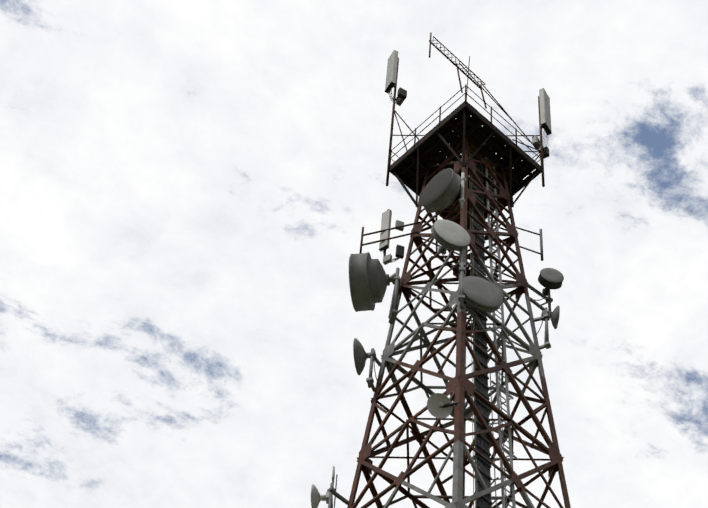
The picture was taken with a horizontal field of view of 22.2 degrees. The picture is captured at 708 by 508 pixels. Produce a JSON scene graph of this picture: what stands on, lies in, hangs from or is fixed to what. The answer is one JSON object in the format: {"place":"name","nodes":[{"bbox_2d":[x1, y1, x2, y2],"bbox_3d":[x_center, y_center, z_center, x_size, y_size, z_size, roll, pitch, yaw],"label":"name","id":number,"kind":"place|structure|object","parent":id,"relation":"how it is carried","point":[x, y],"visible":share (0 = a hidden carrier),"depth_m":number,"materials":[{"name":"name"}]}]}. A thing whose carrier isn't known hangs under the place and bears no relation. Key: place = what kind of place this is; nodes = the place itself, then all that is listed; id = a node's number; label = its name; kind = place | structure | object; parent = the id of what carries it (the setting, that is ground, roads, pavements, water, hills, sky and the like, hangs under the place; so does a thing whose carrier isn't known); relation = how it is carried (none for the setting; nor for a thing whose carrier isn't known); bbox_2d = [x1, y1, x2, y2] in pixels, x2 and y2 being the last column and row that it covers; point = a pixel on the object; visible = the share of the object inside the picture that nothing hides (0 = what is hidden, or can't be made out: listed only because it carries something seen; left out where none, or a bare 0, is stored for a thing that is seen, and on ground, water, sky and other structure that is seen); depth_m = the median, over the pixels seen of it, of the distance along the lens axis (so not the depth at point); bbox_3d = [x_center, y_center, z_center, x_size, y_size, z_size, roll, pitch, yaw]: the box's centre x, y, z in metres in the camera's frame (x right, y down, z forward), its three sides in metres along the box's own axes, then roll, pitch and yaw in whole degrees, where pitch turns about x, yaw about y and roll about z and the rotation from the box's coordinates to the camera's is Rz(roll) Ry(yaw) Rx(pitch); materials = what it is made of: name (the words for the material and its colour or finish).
{"place":"outdoors","nodes":[
{"label":"outdoors","id":0,"kind":"place"},
{"bbox_2d":[0,0,707,507],"label":"sky","id":1,"kind":"structure","parent":0,"point":[189,189],"materials":[{"name":"white"}]},
{"label":"ground","id":2,"kind":"structure","parent":0,"visible":0},
{"bbox_3d":[0.544,30.455,18.401,16.000,0.780,16.000,2,-55,3],"label":"tower pad","id":3,"kind":"object","parent":2,"relation":"on","visible":0},
{"bbox_2d":[347,137,570,507],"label":"lattice tower","id":4,"kind":"structure","parent":3,"relation":"on","point":[459,387],"depth_m":56.27,"materials":[{"name":"metal"}]},
{"bbox_2d":[311,50,563,507],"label":"antennas","id":5,"kind":"object","parent":4,"relation":"on","point":[370,279],"visible":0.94,"depth_m":60.70,"materials":[{"name":"grey metal"}]},
{"bbox_2d":[390,84,540,222],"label":"top platform","id":6,"kind":"structure","parent":4,"relation":"on","point":[438,143],"depth_m":66.84,"materials":[{"name":"metal"}]},
{"bbox_2d":[429,33,538,151],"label":"top boom","id":7,"kind":"object","parent":6,"relation":"on","point":[476,83],"visible":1,"depth_m":67.01,"materials":[{"name":"grey metal"}]},
{"bbox_2d":[469,144,492,507],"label":"cable tray","id":8,"kind":"object","parent":4,"relation":"attached to","point":[482,443],"visible":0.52,"depth_m":53.36,"materials":[{"name":"grey metal"}]},
{"bbox_2d":[484,148,516,507],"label":"ladder","id":9,"kind":"object","parent":4,"relation":"attached to","point":[500,434],"visible":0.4,"depth_m":54.27,"materials":[{"name":"grey metal"}]}
]}

